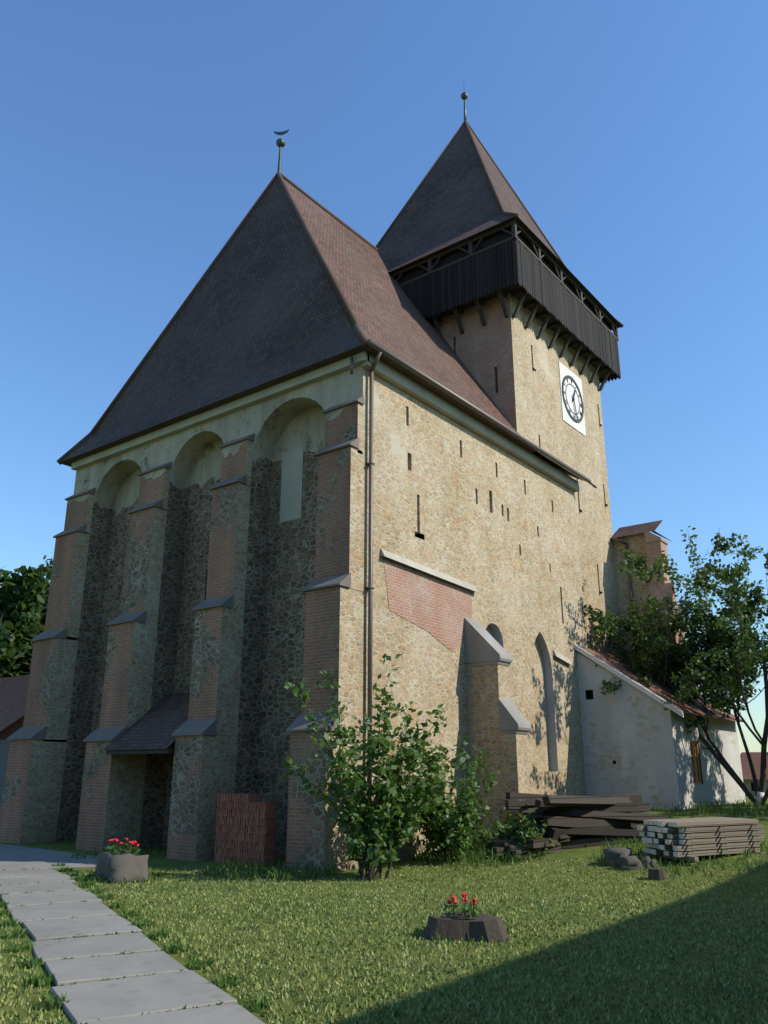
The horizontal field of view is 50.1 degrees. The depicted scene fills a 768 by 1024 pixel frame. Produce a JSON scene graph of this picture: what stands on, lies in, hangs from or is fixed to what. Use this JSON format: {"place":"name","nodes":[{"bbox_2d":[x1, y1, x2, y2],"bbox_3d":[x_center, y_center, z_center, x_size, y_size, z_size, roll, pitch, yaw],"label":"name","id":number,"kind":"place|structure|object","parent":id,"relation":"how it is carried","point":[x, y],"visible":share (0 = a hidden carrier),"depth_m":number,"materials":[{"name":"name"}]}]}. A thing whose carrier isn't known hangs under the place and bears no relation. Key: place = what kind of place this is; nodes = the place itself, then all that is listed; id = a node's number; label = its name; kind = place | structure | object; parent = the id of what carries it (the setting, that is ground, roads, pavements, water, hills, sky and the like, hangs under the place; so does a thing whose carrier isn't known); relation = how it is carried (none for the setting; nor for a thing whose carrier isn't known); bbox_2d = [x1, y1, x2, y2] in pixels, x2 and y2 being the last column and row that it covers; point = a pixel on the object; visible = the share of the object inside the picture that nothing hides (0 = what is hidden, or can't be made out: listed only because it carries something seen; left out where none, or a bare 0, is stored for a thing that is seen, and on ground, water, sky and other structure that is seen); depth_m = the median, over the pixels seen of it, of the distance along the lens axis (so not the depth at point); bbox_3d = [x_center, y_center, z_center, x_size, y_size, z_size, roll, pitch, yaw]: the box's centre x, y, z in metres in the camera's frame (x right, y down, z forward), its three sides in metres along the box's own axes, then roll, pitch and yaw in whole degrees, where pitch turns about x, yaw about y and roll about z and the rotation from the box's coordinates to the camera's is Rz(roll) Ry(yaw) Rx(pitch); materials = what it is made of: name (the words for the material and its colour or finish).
{"place":"outdoors","nodes":[
{"label":"outdoors","id":0,"kind":"place"},
{"bbox_2d":[0,844,264,1023],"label":"path","id":1,"kind":"structure","parent":0,"point":[94,998],"depth_m":10.03,"materials":[{"name":"concrete"}]},
{"bbox_2d":[0,796,767,1023],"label":"ground","id":2,"kind":"structure","parent":0,"point":[162,861],"depth_m":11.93,"materials":[{"name":"green plant"}]},
{"bbox_2d":[0,740,9,811],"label":"neighboring building wall","id":3,"kind":"structure","parent":2,"relation":"on","point":[4,747],"depth_m":32.42,"materials":[{"name":"grey paint"}]},
{"bbox_2d":[0,675,28,739],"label":"house roof","id":4,"kind":"structure","parent":3,"relation":"on","point":[13,693],"depth_m":35.37,"materials":[{"name":"brown tile"}]},
{"bbox_2d":[0,555,52,677],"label":"tree","id":5,"kind":"object","parent":2,"relation":"on","point":[24,602],"depth_m":47.43,"materials":[{"name":"green plant"}]},
{"bbox_2d":[94,850,148,883],"bbox_3d":[-5.692,7.661,17.806,0.881,0.575,1.616,11,-20,-30],"label":"trough","id":6,"kind":"object","parent":2,"relation":"on","point":[118,867],"visible":0.86,"depth_m":17.33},
{"bbox_2d":[104,840,140,855],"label":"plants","id":7,"kind":"object","parent":6,"relation":"in","point":[127,849],"visible":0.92,"depth_m":18.04,"materials":[{"name":"green plant"}]},
{"bbox_2d":[108,838,138,846],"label":"trough flowers","id":8,"kind":"object","parent":7,"relation":"attached to","point":[121,843],"visible":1,"depth_m":18.05,"materials":[{"name":"red plant"}]},
{"bbox_2d":[106,741,174,754],"bbox_3d":[-6.347,7.589,24.046,2.870,4.420,2.290,-13,-22,36],"label":"porch frame","id":9,"kind":"object","parent":2,"relation":"on","point":[148,751],"visible":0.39,"depth_m":23.15,"materials":[{"name":"brown wood"}]},
{"bbox_2d":[103,693,189,749],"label":"porch roof","id":10,"kind":"structure","parent":9,"relation":"on","point":[159,723],"depth_m":24.24,"materials":[{"name":"grey tile"}]},
{"bbox_2d":[0,403,362,873],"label":"buttresses","id":11,"kind":"structure","parent":2,"relation":"on","point":[203,777],"depth_m":24.03,"materials":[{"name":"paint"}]},
{"bbox_2d":[7,396,364,741],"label":"buttress caps","id":12,"kind":"object","parent":11,"relation":"on","point":[208,726],"visible":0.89,"depth_m":24.19,"materials":[{"name":"grey stone"}]},
{"bbox_2d":[215,793,276,866],"bbox_3d":[-3.488,7.977,20.683,1.832,1.683,0.420,-13,-22,36],"label":"tile stack","id":13,"kind":"object","parent":2,"relation":"on","point":[246,825],"visible":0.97,"depth_m":20.45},
{"bbox_2d":[56,365,585,863],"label":"church wall","id":14,"kind":"structure","parent":2,"relation":"on","point":[494,525],"depth_m":26.13,"materials":[{"name":"paint"}]},
{"bbox_2d":[280,447,303,522],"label":"blocked windows","id":15,"kind":"structure","parent":14,"relation":"attached to","point":[291,487],"depth_m":25.37,"materials":[{"name":"paint"}]},
{"bbox_2d":[61,180,585,481],"bbox_3d":[-2.131,-7.292,34.689,15.300,12.000,14.540,-13,-22,36],"label":"church roof","id":16,"kind":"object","parent":14,"relation":"on","point":[389,316],"visible":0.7,"depth_m":30.04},
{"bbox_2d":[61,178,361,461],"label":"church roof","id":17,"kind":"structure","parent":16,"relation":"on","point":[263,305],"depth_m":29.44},
{"bbox_2d":[57,172,377,464],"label":"roof ridge caps","id":18,"kind":"object","parent":16,"relation":"on","point":[281,177],"visible":0.92,"depth_m":32.33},
{"bbox_2d":[274,129,288,172],"bbox_3d":[-4.309,-14.809,34.089,0.589,2.580,0.400,-13,-22,36],"label":"choir finial","id":19,"kind":"object","parent":16,"relation":"on","point":[280,143],"visible":0.99,"depth_m":34.12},
{"bbox_2d":[71,351,579,491],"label":"cornice","id":20,"kind":"structure","parent":14,"relation":"attached to","point":[391,375],"depth_m":26.94,"materials":[{"name":"paint"}]},
{"bbox_2d":[384,560,471,651],"bbox_3d":[1.377,2.882,23.965,0.012,2.150,4.550,-13,-22,36],"label":"brick patch","id":21,"kind":"object","parent":14,"relation":"attached to","point":[438,610],"visible":0.9,"depth_m":23.95,"materials":[{"name":"brick"}]},
{"bbox_2d":[350,339,596,867],"bbox_3d":[3.884,3.547,26.677,0.896,13.711,14.920,-13,-22,36],"label":"gutter","id":22,"kind":"object","parent":14,"relation":"attached to","point":[407,366],"visible":0.95,"depth_m":23.17,"materials":[{"name":"metal"}]},
{"bbox_2d":[380,548,572,665],"bbox_3d":[3.464,3.350,26.532,0.160,2.100,11.500,-13,-22,36],"label":"ledge","id":23,"kind":"object","parent":14,"relation":"attached to","point":[417,566],"visible":1,"depth_m":24.31,"materials":[{"name":"paint"}]},
{"bbox_2d":[466,663,529,842],"bbox_3d":[3.318,7.398,23.821,1.600,6.050,0.650,-13,-22,36],"label":"buttress","id":24,"kind":"object","parent":14,"relation":"attached to","point":[487,686],"visible":0.61,"depth_m":23.76,"materials":[{"name":"beige stone"}]},
{"bbox_2d":[464,617,530,733],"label":"buttress caps","id":25,"kind":"object","parent":24,"relation":"on","point":[482,646],"visible":0.9,"depth_m":24.55,"materials":[{"name":"grey stone"}]},
{"bbox_2d":[280,653,490,880],"bbox_3d":[-0.356,5.920,19.154,5.684,4.690,4.078,-13,-22,36],"label":"bush","id":26,"kind":"object","parent":2,"relation":"on","point":[366,828],"depth_m":18.18,"materials":[{"name":"green plant"}]},
{"bbox_2d":[404,742,504,863],"bbox_3d":[1.497,7.361,21.115,3.260,2.940,2.483,-13,-22,36],"label":"bush","id":27,"kind":"object","parent":2,"relation":"on","point":[438,817],"depth_m":20.33,"materials":[{"name":"green plant"}]},
{"bbox_2d":[423,911,509,942],"bbox_3d":[1.130,5.836,11.548,1.211,0.298,0.958,-13,-22,36],"label":"planter","id":28,"kind":"object","parent":2,"relation":"on","point":[485,926],"visible":0.84,"depth_m":11.32,"materials":[{"name":"grey"}]},
{"bbox_2d":[443,901,479,917],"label":"planter flower leaves","id":29,"kind":"object","parent":28,"relation":"in","point":[465,908],"visible":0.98,"depth_m":11.64,"materials":[{"name":"green plant"}]},
{"bbox_2d":[447,893,476,904],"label":"planter flowers","id":30,"kind":"object","parent":29,"relation":"in","point":[463,899],"visible":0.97,"depth_m":11.70,"materials":[{"name":"red plant"}]},
{"bbox_2d":[489,838,516,856],"bbox_3d":[3.074,8.550,20.916,0.765,0.450,0.610,-13,-22,36],"label":"rock","id":31,"kind":"object","parent":2,"relation":"on","point":[496,843],"visible":0.34,"depth_m":20.86,"materials":[{"name":"grey stone"}]},
{"bbox_2d":[471,807,562,857],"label":"weeds","id":32,"kind":"object","parent":2,"relation":"on","point":[515,822],"depth_m":20.94,"materials":[{"name":"green plant"}]},
{"bbox_2d":[505,844,531,860],"bbox_3d":[3.299,8.400,20.224,0.641,0.379,0.492,8,-19,-24],"label":"rock","id":33,"kind":"object","parent":2,"relation":"on","point":[508,847],"visible":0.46,"depth_m":20.24,"materials":[{"name":"grey stone"}]},
{"bbox_2d":[492,792,666,858],"bbox_3d":[5.065,8.265,21.992,5.650,1.493,2.216,9,-20,-27],"label":"old timber","id":34,"kind":"object","parent":2,"relation":"on","point":[595,819],"visible":0.8,"depth_m":21.56,"materials":[{"name":"brown wood"}]},
{"bbox_2d":[603,847,631,866],"bbox_3d":[5.409,7.963,18.945,0.676,0.418,0.560,-13,-22,36],"label":"rock","id":35,"kind":"object","parent":2,"relation":"on","point":[612,854],"visible":0.61,"depth_m":18.84,"materials":[{"name":"grey stone"}]},
{"bbox_2d":[617,855,643,870],"bbox_3d":[5.485,7.864,18.387,0.572,0.325,0.454,6,-18,-17],"label":"rock","id":36,"kind":"object","parent":2,"relation":"on","point":[632,862],"visible":0.81,"depth_m":18.25,"materials":[{"name":"grey stone"}]},
{"bbox_2d":[613,533,651,669],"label":"nave","id":37,"kind":"structure","parent":2,"relation":"on","point":[636,542],"depth_m":36.31,"materials":[{"name":"stone"}]},
{"bbox_2d":[613,538,637,656],"bbox_3d":[10.571,3.659,36.014,0.642,5.305,0.120,0,-17,1],"label":"nave pipe","id":38,"kind":"object","parent":37,"relation":"attached to","point":[629,579],"visible":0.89,"depth_m":36.17,"materials":[{"name":"grey metal"}]},
{"bbox_2d":[611,520,670,540],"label":"turret roof","id":39,"kind":"structure","parent":37,"relation":"on","point":[635,529],"depth_m":37.01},
{"bbox_2d":[644,530,684,688],"bbox_3d":[11.912,6.919,33.872,1.100,13.000,1.300,-13,-22,36],"label":"nave buttress","id":40,"kind":"object","parent":37,"relation":"attached to","point":[656,545],"visible":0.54,"depth_m":34.97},
{"bbox_2d":[639,856,658,868],"bbox_3d":[5.910,7.879,18.427,0.380,0.280,0.502,10,-20,-29],"label":"rubble","id":41,"kind":"object","parent":2,"relation":"on","point":[647,860],"visible":0.5,"depth_m":18.34,"materials":[{"name":"grey stone"}]},
{"bbox_2d":[648,868,666,880],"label":"stone block","id":42,"kind":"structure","parent":2,"relation":"on","point":[659,874],"depth_m":16.97,"materials":[{"name":"grey stone"}]},
{"bbox_2d":[576,652,745,809],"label":"outbuilding wall","id":43,"kind":"structure","parent":2,"relation":"on","point":[635,740],"depth_m":29.57,"materials":[{"name":"white paint"}]},
{"bbox_2d":[579,646,740,721],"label":"lean-to roof","id":44,"kind":"structure","parent":43,"relation":"on","point":[696,708],"depth_m":31.42,"materials":[{"name":"brown tile"}]},
{"bbox_2d":[574,644,683,716],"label":"roof verge","id":45,"kind":"structure","parent":44,"relation":"attached to","point":[629,680],"depth_m":29.67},
{"bbox_2d":[689,741,701,784],"bbox_3d":[11.291,9.121,29.876,0.060,1.500,1.050,-13,-22,36],"label":"window","id":46,"kind":"structure","parent":43,"relation":"in","point":[696,782],"depth_m":30.01,"materials":[{"name":"wood"}]},
{"bbox_2d":[583,526,767,805],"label":"tree","id":47,"kind":"object","parent":2,"relation":"on","point":[720,636],"depth_m":31.32,"materials":[{"name":"green plant"}]},
{"bbox_2d":[641,817,764,861],"bbox_3d":[7.581,7.786,19.625,1.600,0.815,3.036,-29,-34,57],"label":"lumber","id":48,"kind":"object","parent":2,"relation":"on","point":[708,836],"visible":0.93,"depth_m":19.13,"materials":[{"name":"beige wood"}]},
{"bbox_2d":[637,820,683,856],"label":"plank ends","id":49,"kind":"object","parent":48,"relation":"attached to","point":[649,843],"visible":0.98,"depth_m":18.94,"materials":[{"name":"grey wood"}]},
{"bbox_2d":[756,791,763,806],"bbox_3d":[13.461,10.312,29.408,0.259,0.607,0.368,10,-20,-29],"label":"limewash tree","id":50,"kind":"object","parent":2,"relation":"on","point":[759,796],"visible":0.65,"depth_m":29.32,"materials":[{"name":"white paint"}]},
{"bbox_2d":[0,0,767,753],"label":"sky","id":51,"kind":"structure","parent":0,"point":[137,137],"materials":[{"name":"blue"}]},
{"bbox_2d":[395,227,621,770],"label":"tower","id":52,"kind":"structure","parent":0,"point":[511,364],"depth_m":34.23,"materials":[{"name":"beige stone"}]},
{"bbox_2d":[391,220,618,390],"bbox_3d":[4.291,-7.782,39.292,10.380,3.700,10.420,-13,-22,36],"label":"hoarding frame","id":53,"kind":"object","parent":52,"relation":"on","point":[533,306],"visible":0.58,"depth_m":34.82,"materials":[{"name":"brown wood"}]},
{"bbox_2d":[378,124,621,327],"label":"tower roof","id":54,"kind":"structure","parent":53,"relation":"on","point":[452,203],"depth_m":38.59,"materials":[{"name":"grey tile"}]},
{"bbox_2d":[461,91,467,123],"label":"roof finial","id":55,"kind":"object","parent":54,"relation":"on","point":[464,95],"visible":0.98,"depth_m":43.65,"materials":[{"name":"grey metal"}]},
{"bbox_2d":[375,120,623,327],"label":"tower hips","id":56,"kind":"object","parent":54,"relation":"on","point":[501,209],"visible":0.46,"depth_m":41.44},
{"bbox_2d":[401,238,620,384],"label":"hoarding planks","id":57,"kind":"object","parent":53,"relation":"attached to","point":[484,273],"visible":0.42,"depth_m":34.29,"materials":[{"name":"black wood"}]},
{"bbox_2d":[558,361,585,435],"bbox_3d":[8.360,-5.005,36.458,0.030,2.800,2.300,-13,-22,36],"label":"clock face","id":58,"kind":"object","parent":52,"relation":"attached to","point":[564,371],"visible":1,"depth_m":36.34},
{"bbox_2d":[562,375,583,422],"bbox_3d":[8.399,-5.014,36.429,0.070,2.160,2.160,-13,-22,36],"label":"clock","id":59,"kind":"object","parent":52,"relation":"attached to","point":[578,420],"visible":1,"depth_m":36.37,"materials":[{"name":"black metal"}]},
{"bbox_2d":[743,779,767,795],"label":"house","id":60,"kind":"structure","parent":0,"point":[749,783],"depth_m":41.85,"materials":[{"name":"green paint"}]},
{"bbox_2d":[740,752,767,779],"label":"house roof","id":61,"kind":"structure","parent":60,"relation":"on","point":[756,761],"depth_m":43.61,"materials":[{"name":"red tile"}]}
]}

